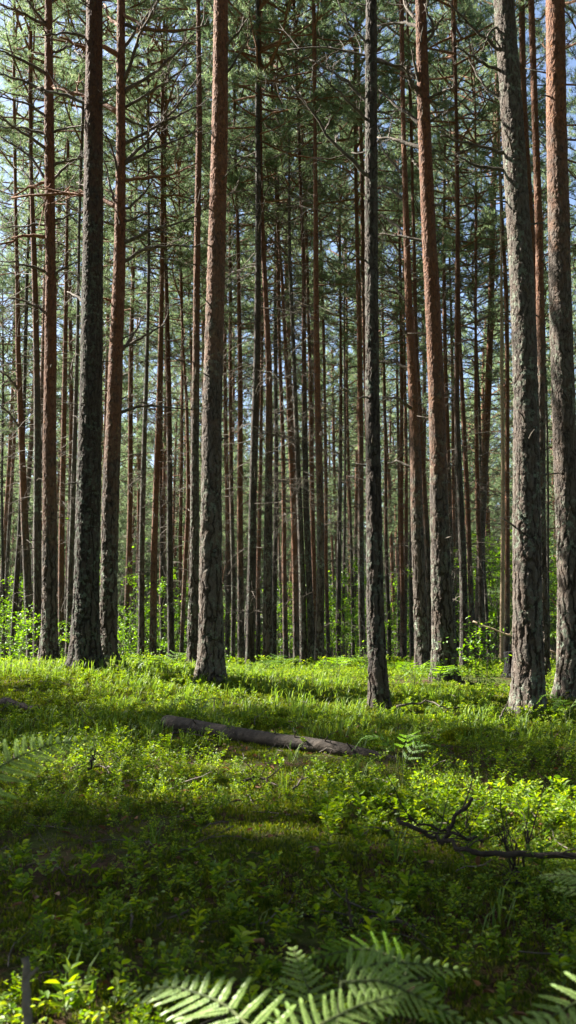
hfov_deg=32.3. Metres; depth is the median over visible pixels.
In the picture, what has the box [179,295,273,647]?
pine tree
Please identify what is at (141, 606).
pine tree
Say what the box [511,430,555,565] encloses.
pine tree
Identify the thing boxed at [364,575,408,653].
bush
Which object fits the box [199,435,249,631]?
pine tree
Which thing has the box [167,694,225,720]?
fern
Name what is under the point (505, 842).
dead shrub stem
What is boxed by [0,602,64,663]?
leafy sapling
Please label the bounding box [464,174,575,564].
pine tree
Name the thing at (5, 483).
pine tree
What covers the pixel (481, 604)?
pine tree
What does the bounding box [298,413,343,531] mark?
pine tree
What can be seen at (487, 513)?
pine tree
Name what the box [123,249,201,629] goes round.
pine tree
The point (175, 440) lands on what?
pine tree
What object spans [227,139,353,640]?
pine tree
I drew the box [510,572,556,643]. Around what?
bush
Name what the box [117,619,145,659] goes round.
leafy sapling
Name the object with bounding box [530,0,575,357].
pine tree
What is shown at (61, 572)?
pine tree
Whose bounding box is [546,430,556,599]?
pine tree
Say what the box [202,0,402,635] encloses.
pine tree
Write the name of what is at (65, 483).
pine tree
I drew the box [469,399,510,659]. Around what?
pine tree
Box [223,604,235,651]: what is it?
bush
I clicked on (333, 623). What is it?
bush
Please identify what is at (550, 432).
pine tree
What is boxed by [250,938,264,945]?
rotten stick
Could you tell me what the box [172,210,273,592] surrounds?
pine tree
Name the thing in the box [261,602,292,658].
bush
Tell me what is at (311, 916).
rotten stick
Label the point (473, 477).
pine tree
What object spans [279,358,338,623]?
pine tree
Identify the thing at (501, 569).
dead pine
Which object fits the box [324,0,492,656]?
pine tree
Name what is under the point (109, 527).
pine tree
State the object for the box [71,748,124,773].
crooked twig
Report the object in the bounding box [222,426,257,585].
pine tree
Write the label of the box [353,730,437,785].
fern
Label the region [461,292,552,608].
pine tree
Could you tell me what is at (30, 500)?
pine tree
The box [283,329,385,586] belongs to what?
pine tree
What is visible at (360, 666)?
leafy sapling
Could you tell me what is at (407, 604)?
bush
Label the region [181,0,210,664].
pine tree
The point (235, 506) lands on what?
pine tree
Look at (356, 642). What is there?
bush
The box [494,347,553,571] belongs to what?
pine tree
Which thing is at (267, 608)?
pine tree
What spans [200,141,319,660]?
pine tree
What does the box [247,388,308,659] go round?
pine tree
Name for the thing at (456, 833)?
fallen branch
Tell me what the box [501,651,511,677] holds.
tree stump
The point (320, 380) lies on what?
pine tree
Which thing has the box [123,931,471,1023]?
fern
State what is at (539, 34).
pine tree
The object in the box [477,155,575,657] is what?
pine tree
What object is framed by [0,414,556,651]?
distant forest
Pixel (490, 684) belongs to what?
leafy sapling
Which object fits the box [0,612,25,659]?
bush
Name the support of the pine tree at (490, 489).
on the ground at (305, 942)
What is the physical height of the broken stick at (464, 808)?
0.320 m
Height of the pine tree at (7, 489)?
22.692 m
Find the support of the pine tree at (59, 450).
on the ground at (305, 942)
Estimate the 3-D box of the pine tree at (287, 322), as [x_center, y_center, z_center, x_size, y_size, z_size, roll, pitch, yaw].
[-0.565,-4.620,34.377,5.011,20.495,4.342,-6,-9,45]
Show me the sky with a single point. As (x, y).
(572, 62)
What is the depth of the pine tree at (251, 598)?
18.00 m
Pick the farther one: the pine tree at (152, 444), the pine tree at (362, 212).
the pine tree at (152, 444)
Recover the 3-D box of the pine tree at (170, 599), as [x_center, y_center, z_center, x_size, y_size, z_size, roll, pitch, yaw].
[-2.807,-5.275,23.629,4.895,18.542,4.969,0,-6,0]
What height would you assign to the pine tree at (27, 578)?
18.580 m
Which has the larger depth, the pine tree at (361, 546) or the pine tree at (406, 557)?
the pine tree at (406, 557)
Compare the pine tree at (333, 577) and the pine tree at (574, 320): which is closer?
the pine tree at (574, 320)
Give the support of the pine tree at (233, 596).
on the ground at (305, 942)
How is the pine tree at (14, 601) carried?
on the ground at (305, 942)
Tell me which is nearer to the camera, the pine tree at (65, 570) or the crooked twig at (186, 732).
the crooked twig at (186, 732)
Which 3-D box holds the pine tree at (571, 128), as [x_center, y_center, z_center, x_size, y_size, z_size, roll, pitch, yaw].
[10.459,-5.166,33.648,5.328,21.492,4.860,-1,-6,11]
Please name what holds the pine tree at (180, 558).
on the ground at (305, 942)
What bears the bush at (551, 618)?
on the ground at (305, 942)
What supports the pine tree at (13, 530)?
on the ground at (305, 942)
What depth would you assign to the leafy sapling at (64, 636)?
18.88 m
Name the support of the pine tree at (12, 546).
on the ground at (305, 942)
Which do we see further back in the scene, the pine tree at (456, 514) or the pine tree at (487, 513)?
the pine tree at (487, 513)
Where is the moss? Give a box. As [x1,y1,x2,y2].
[0,665,575,1023]
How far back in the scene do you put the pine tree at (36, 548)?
19.47 m
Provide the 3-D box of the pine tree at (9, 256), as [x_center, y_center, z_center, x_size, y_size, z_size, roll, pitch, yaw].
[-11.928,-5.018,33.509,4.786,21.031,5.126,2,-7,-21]
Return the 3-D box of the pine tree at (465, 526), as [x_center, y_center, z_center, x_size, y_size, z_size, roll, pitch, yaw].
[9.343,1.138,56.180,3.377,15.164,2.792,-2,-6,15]
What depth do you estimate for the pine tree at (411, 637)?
30.10 m
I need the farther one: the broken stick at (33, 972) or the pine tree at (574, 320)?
the pine tree at (574, 320)
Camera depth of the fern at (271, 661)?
12.14 m
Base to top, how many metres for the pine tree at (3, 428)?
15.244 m
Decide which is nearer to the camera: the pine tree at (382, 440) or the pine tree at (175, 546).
the pine tree at (382, 440)
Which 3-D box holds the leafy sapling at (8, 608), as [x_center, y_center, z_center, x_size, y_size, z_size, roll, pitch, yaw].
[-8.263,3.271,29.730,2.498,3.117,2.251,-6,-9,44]
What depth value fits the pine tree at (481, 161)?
23.38 m
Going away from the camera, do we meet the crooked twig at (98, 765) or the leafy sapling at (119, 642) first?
the crooked twig at (98, 765)
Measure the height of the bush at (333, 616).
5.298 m
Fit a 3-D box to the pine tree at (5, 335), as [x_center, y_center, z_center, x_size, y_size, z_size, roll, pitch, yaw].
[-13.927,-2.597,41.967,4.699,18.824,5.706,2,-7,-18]
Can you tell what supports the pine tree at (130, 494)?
on the ground at (305, 942)
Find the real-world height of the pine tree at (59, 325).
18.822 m
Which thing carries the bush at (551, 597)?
on the ground at (305, 942)
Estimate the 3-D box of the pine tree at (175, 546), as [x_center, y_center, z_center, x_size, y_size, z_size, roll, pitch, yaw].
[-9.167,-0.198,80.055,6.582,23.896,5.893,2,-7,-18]
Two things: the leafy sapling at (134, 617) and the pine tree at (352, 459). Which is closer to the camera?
the leafy sapling at (134, 617)
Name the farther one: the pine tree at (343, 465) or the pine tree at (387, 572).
the pine tree at (343, 465)
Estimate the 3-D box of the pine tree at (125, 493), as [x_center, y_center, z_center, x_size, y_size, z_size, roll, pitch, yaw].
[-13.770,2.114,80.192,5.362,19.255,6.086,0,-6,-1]
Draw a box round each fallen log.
[0,697,39,712]
[161,715,398,759]
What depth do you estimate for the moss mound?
7.63 m
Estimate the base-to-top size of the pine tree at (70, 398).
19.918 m
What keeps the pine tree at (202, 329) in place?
on the ground at (305, 942)
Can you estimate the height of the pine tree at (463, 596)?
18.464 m
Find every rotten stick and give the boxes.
[247,982,299,1006]
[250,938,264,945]
[303,913,342,925]
[340,915,401,931]
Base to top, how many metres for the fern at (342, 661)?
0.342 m
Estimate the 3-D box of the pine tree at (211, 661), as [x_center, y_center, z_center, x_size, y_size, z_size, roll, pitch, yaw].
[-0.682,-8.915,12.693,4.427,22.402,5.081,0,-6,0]
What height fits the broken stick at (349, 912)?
0.088 m
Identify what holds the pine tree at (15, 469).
on the ground at (305, 942)
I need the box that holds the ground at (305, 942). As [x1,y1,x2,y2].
[0,633,575,1023]
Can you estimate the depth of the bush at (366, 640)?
35.72 m
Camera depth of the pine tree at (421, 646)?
15.48 m
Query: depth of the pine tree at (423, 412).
37.48 m
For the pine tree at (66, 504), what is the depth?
71.44 m
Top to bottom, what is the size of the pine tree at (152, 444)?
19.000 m
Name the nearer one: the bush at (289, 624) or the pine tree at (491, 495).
the bush at (289, 624)
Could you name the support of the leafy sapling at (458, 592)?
on the ground at (305, 942)
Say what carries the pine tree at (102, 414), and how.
on the ground at (305, 942)
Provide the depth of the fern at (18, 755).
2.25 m
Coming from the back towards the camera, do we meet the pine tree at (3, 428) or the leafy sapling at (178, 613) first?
the pine tree at (3, 428)
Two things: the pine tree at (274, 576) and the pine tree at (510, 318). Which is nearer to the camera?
the pine tree at (274, 576)
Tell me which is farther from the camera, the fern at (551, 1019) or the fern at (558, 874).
the fern at (558, 874)
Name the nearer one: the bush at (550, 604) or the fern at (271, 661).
the fern at (271, 661)
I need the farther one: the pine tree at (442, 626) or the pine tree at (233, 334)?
the pine tree at (233, 334)
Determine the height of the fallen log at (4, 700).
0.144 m
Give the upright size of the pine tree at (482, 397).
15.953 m
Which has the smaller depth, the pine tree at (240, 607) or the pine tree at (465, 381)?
the pine tree at (240, 607)
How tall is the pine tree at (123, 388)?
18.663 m
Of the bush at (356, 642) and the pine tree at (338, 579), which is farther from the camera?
the bush at (356, 642)
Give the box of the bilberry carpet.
[0,650,575,1023]
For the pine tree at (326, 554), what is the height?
17.428 m
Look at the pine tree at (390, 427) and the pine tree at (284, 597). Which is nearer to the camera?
the pine tree at (284, 597)
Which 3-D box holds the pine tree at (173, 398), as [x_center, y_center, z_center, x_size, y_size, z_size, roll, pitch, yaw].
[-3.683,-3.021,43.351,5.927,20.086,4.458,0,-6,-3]
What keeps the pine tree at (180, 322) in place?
on the ground at (305, 942)
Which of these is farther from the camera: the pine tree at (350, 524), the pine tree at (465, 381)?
the pine tree at (465, 381)
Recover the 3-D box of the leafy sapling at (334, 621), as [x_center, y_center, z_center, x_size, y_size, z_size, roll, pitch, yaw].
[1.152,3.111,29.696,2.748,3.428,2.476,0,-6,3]
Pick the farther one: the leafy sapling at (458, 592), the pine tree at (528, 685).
the leafy sapling at (458, 592)
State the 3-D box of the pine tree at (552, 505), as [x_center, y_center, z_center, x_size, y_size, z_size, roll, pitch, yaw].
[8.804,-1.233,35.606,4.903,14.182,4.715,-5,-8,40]
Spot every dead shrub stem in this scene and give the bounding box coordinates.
[481,804,525,884]
[488,769,527,884]
[501,770,548,884]
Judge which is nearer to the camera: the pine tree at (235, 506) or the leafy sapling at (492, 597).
the leafy sapling at (492, 597)
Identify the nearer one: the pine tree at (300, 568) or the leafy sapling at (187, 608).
the pine tree at (300, 568)
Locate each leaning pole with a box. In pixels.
[473,621,555,653]
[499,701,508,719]
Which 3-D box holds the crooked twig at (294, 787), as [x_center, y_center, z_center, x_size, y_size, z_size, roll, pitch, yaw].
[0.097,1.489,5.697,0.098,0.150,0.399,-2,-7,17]
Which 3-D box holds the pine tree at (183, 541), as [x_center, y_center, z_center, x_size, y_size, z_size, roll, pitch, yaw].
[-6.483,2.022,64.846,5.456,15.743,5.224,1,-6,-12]
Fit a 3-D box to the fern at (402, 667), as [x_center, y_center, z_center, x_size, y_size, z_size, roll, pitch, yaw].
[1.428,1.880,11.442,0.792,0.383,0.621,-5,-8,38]
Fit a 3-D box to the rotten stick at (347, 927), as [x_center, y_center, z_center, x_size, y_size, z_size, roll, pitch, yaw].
[0.273,1.383,3.348,0.220,0.048,0.076,2,-6,-15]
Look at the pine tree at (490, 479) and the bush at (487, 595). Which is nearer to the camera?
the bush at (487, 595)
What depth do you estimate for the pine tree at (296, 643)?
22.24 m
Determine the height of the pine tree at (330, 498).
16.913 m
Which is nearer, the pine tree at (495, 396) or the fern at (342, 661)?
the fern at (342, 661)
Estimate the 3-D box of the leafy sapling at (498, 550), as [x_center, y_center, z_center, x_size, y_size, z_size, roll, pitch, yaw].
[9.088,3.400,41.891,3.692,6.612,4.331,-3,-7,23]
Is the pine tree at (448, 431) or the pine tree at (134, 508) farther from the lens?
the pine tree at (134, 508)
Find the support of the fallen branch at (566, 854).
on the bilberry carpet
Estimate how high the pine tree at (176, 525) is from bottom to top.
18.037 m
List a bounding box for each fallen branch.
[376,755,483,845]
[396,795,575,863]
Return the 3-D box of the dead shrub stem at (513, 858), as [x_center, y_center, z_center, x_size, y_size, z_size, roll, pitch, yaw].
[0.848,1.329,3.755,0.320,0.436,0.287,-5,-8,37]
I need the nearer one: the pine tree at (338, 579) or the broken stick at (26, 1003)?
the broken stick at (26, 1003)
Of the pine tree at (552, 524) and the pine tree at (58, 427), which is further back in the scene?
the pine tree at (552, 524)
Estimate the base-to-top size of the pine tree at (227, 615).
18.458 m
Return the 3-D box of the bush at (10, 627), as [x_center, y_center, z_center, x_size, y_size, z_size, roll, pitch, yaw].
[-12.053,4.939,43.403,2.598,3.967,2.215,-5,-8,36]
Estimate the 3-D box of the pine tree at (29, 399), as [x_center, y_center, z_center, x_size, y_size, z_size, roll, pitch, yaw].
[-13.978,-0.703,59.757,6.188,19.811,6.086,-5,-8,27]
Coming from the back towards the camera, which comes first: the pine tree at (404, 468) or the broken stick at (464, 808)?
the pine tree at (404, 468)
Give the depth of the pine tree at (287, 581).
75.82 m
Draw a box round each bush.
[0,589,25,651]
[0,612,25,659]
[121,603,159,658]
[146,614,175,658]
[223,601,255,655]
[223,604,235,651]
[244,631,279,660]
[261,578,325,660]
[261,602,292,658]
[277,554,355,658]
[325,598,350,651]
[330,564,366,656]
[333,591,366,657]
[347,600,396,656]
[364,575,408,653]
[384,595,408,657]
[389,566,408,655]
[466,559,512,657]
[467,566,511,643]
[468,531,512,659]
[471,528,555,657]
[510,552,557,658]
[510,553,557,656]
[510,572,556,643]
[549,575,557,647]
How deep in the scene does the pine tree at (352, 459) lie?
71.83 m
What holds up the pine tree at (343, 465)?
on the ground at (305, 942)
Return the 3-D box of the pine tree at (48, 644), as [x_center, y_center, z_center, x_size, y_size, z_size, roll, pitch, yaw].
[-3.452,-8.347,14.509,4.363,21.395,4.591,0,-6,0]
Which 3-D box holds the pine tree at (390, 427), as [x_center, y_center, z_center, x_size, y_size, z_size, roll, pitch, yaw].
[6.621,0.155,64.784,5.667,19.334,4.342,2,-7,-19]
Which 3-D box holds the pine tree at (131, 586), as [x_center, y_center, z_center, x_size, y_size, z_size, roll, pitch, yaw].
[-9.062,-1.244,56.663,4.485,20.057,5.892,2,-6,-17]
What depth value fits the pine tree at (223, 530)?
80.86 m
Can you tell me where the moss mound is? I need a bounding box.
[438,726,488,741]
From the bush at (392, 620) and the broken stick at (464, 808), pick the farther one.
the bush at (392, 620)
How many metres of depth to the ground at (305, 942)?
3.77 m
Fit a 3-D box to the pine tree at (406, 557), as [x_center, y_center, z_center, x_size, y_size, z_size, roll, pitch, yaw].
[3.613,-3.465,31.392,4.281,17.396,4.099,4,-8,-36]
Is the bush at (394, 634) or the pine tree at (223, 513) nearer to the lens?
the bush at (394, 634)
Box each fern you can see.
[0,734,96,803]
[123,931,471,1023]
[138,650,190,676]
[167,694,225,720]
[253,653,303,680]
[315,656,366,678]
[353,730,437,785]
[388,659,444,688]
[402,665,468,686]
[476,972,575,1023]
[536,692,575,723]
[538,868,575,895]
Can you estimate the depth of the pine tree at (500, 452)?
67.07 m
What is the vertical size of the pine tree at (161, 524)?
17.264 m
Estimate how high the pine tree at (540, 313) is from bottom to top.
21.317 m
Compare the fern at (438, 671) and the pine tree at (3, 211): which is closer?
the fern at (438, 671)
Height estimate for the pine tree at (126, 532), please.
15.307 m
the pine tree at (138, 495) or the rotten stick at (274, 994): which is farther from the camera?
the pine tree at (138, 495)
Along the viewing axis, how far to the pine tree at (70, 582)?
20.48 m
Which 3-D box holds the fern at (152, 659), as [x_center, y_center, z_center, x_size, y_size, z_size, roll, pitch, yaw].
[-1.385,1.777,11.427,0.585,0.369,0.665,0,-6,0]
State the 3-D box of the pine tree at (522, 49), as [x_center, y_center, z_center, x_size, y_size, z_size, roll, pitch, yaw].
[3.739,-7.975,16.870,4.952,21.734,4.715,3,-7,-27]
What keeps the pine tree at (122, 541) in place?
on the ground at (305, 942)
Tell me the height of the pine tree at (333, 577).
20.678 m
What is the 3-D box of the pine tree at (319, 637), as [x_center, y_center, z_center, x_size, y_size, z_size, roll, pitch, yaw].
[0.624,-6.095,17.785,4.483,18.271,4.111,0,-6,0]
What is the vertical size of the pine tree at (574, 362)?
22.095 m
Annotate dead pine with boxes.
[415,129,575,666]
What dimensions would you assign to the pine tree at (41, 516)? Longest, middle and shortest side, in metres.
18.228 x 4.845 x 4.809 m
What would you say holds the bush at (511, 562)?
on the ground at (305, 942)
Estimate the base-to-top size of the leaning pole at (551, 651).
0.501 m
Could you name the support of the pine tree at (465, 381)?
on the ground at (305, 942)
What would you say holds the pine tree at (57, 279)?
on the ground at (305, 942)
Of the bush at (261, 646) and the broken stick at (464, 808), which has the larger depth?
the bush at (261, 646)
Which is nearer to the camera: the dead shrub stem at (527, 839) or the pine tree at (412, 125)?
the dead shrub stem at (527, 839)
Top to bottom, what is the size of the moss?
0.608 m
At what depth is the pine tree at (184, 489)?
77.34 m
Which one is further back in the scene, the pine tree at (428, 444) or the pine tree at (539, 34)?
the pine tree at (428, 444)
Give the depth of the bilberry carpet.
4.46 m
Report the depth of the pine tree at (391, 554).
50.99 m
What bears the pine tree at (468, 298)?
on the ground at (305, 942)
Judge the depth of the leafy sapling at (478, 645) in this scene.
12.05 m
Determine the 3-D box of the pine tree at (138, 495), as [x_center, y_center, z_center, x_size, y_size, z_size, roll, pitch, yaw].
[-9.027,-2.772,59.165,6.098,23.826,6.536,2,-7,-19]
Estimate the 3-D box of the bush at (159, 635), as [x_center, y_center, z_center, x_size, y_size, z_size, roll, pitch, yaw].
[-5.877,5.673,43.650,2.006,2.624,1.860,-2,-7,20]
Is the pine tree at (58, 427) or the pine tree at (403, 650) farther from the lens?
the pine tree at (58, 427)
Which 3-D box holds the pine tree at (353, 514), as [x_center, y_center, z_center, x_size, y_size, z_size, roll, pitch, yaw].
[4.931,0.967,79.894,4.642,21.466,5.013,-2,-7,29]
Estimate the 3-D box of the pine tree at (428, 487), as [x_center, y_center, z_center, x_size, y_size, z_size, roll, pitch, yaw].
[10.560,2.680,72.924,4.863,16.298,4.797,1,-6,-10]
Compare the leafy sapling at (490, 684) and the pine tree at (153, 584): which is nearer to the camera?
the leafy sapling at (490, 684)
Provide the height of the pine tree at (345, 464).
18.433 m
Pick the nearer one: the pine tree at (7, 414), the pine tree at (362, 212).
the pine tree at (362, 212)
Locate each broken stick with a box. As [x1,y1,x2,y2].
[21,956,32,1023]
[29,967,38,978]
[345,889,353,924]
[440,762,473,845]
[465,773,487,836]
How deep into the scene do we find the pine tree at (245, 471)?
45.39 m
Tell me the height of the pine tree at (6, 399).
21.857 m
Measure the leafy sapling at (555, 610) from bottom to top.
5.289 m
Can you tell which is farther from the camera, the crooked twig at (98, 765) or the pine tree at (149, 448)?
the pine tree at (149, 448)
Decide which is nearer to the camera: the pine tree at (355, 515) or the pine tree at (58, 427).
the pine tree at (355, 515)
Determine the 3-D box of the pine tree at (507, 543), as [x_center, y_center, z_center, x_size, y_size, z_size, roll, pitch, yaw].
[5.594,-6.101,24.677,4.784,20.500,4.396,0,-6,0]
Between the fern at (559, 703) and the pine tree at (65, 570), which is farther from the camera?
the pine tree at (65, 570)
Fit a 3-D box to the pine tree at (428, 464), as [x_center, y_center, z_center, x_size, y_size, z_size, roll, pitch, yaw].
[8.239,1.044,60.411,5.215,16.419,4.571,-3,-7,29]
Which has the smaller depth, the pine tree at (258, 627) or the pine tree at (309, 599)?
the pine tree at (309, 599)
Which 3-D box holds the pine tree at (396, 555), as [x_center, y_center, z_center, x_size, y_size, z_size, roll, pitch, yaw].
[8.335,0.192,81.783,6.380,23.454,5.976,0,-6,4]
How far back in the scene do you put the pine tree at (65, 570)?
66.08 m
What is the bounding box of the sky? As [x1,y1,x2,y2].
[0,0,575,620]
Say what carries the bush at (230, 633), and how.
on the ground at (305, 942)
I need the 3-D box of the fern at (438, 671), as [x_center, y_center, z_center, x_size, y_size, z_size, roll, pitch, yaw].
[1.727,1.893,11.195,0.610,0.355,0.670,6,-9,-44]
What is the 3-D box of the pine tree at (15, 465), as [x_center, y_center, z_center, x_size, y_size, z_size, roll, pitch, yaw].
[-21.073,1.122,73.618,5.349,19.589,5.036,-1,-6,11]
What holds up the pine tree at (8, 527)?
on the ground at (305, 942)
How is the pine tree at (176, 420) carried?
on the ground at (305, 942)
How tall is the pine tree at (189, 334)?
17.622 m
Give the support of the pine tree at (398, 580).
on the ground at (305, 942)
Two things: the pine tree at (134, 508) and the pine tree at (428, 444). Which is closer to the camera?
the pine tree at (134, 508)
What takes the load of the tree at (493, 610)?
on the ground at (305, 942)
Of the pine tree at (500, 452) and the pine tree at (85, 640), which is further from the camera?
the pine tree at (500, 452)
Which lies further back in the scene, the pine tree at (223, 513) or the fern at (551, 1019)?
the pine tree at (223, 513)
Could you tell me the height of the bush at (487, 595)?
4.408 m
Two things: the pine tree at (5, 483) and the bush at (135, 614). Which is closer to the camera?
the bush at (135, 614)
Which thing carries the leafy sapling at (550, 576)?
on the ground at (305, 942)
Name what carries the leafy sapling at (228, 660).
on the ground at (305, 942)
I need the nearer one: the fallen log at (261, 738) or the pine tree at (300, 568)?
the fallen log at (261, 738)
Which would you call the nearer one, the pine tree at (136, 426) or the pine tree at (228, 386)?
the pine tree at (228, 386)
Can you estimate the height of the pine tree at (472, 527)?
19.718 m
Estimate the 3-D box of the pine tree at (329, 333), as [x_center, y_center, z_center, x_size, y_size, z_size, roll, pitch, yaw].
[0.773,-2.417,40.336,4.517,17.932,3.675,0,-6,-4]
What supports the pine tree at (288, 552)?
on the ground at (305, 942)
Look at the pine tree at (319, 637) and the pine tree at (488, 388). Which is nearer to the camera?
the pine tree at (319, 637)
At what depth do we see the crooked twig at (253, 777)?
5.78 m
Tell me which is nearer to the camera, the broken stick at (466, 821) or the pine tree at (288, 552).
the broken stick at (466, 821)
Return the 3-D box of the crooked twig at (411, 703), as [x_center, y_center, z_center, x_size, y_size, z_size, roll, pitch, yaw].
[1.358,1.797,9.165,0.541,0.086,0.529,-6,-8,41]
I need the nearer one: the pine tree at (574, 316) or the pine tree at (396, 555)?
the pine tree at (574, 316)
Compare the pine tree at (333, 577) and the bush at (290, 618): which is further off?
the pine tree at (333, 577)
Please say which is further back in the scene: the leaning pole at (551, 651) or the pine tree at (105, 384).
the pine tree at (105, 384)
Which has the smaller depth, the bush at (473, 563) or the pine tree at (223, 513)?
the bush at (473, 563)
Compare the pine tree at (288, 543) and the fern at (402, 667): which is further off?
the pine tree at (288, 543)
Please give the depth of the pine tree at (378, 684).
9.79 m
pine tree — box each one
[0,0,85,660]
[0,0,111,659]
[0,0,171,657]
[0,0,177,658]
[0,0,212,658]
[0,2,141,627]
[0,38,114,661]
[0,124,13,310]
[0,142,112,568]
[0,155,105,659]
[0,220,62,649]
[0,249,68,658]
[0,250,61,657]
[0,277,13,402]
[0,337,33,630]
[0,372,31,570]
[0,382,41,612]
[0,403,27,562]
[0,432,16,527]
[0,447,24,642]
[0,464,33,628]
[1,346,79,543]
[6,0,276,659]
[11,0,213,662]
[14,239,165,565]
[15,426,67,563]
[18,145,129,634]
[23,39,247,652]
[26,353,101,656]
[27,0,115,667]
[30,388,78,611]
[31,323,79,594]
[31,416,77,597]
[53,0,294,659]
[55,41,272,656]
[55,120,151,573]
[56,158,177,574]
[56,281,143,589]
[56,332,143,608]
[59,294,142,581]
[70,0,271,658]
[99,459,127,593]
[100,428,149,606]
[100,428,151,585]
[102,0,405,664]
[102,328,157,658]
[103,122,208,659]
[103,137,253,640]
[103,272,180,654]
[118,374,173,652]
[118,435,153,627]
[120,290,201,658]
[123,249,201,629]
[124,140,258,602]
[134,135,273,567]
[134,417,185,573]
[141,231,265,580]
[142,0,350,667]
[145,376,200,608]
[146,369,201,632]
[150,0,312,663]
[154,0,398,668]
[154,402,200,655]
[155,63,312,662]
[166,0,356,666]
[166,432,200,639]
[167,0,380,664]
[168,96,281,658]
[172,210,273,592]
[172,373,237,597]
[177,387,247,608]
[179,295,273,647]
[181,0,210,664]
[193,0,267,683]
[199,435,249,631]
[200,116,311,646]
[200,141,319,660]
[200,386,249,643]
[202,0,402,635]
[221,352,248,604]
[222,304,284,658]
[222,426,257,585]
[224,51,345,657]
[225,0,401,664]
[227,0,395,665]
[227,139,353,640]
[228,0,460,661]
[229,0,449,654]
[244,100,385,660]
[244,380,307,621]
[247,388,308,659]
[255,0,421,708]
[257,432,303,599]
[261,48,419,656]
[261,355,331,659]
[261,504,290,641]
[263,253,357,570]
[272,442,316,623]
[278,0,461,681]
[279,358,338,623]
[283,258,354,577]
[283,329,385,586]
[288,112,404,656]
[292,171,423,656]
[297,75,485,667]
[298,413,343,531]
[300,401,354,655]
[308,366,391,657]
[314,409,383,657]
[315,353,383,601]
[316,319,396,643]
[319,218,407,589]
[323,415,366,654]
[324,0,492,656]
[326,188,464,656]
[328,137,464,649]
[331,168,427,660]
[332,0,545,668]
[334,99,490,661]
[337,372,407,543]
[346,407,404,614]
[351,282,426,656]
[352,0,529,656]
[357,0,546,661]
[364,372,429,657]
[365,373,408,599]
[377,0,430,667]
[381,269,462,610]
[381,399,429,563]
[382,203,575,662]
[383,42,510,620]
[386,0,575,666]
[387,132,508,656]
[388,401,450,539]
[394,395,450,496]
[397,450,451,531]
[415,0,575,651]
[415,0,575,658]
[420,339,504,512]
[430,411,476,570]
[438,0,560,715]
[443,0,575,568]
[448,318,513,648]
[449,284,549,646]
[450,379,511,546]
[450,396,500,615]
[450,411,500,549]
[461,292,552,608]
[461,425,500,559]
[462,404,510,647]
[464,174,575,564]
[467,291,556,650]
[469,365,551,628]
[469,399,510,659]
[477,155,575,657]
[490,352,554,597]
[494,0,575,381]
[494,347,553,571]
[499,223,575,585]
[510,296,575,536]
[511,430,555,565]
[525,0,575,699]
[528,0,552,676]
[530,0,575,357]
[544,87,575,390]
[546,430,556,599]
[548,240,575,362]
[548,271,575,422]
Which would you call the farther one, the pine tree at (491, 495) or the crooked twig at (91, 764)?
the pine tree at (491, 495)
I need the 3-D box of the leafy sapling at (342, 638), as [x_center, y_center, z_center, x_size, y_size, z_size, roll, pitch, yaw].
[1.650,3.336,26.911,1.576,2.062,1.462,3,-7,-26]
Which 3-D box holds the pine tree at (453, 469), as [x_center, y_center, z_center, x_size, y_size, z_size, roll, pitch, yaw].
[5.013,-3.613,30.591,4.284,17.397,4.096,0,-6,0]
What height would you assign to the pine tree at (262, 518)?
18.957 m
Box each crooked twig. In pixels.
[51,739,95,779]
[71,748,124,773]
[157,715,216,740]
[237,741,286,789]
[291,763,317,790]
[396,700,458,712]
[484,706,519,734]
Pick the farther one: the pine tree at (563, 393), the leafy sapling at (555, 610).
the leafy sapling at (555, 610)
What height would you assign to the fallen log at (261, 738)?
0.206 m
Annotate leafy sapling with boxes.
[0,573,32,657]
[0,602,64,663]
[58,615,71,656]
[66,516,148,657]
[117,567,175,658]
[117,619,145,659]
[148,577,198,658]
[165,570,223,643]
[225,647,235,674]
[289,558,365,655]
[326,597,365,657]
[358,640,367,674]
[405,543,500,646]
[435,613,511,683]
[467,525,512,658]
[467,556,511,653]
[470,647,506,697]
[472,548,556,640]
[510,530,556,657]
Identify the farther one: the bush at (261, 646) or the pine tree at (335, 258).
the pine tree at (335, 258)

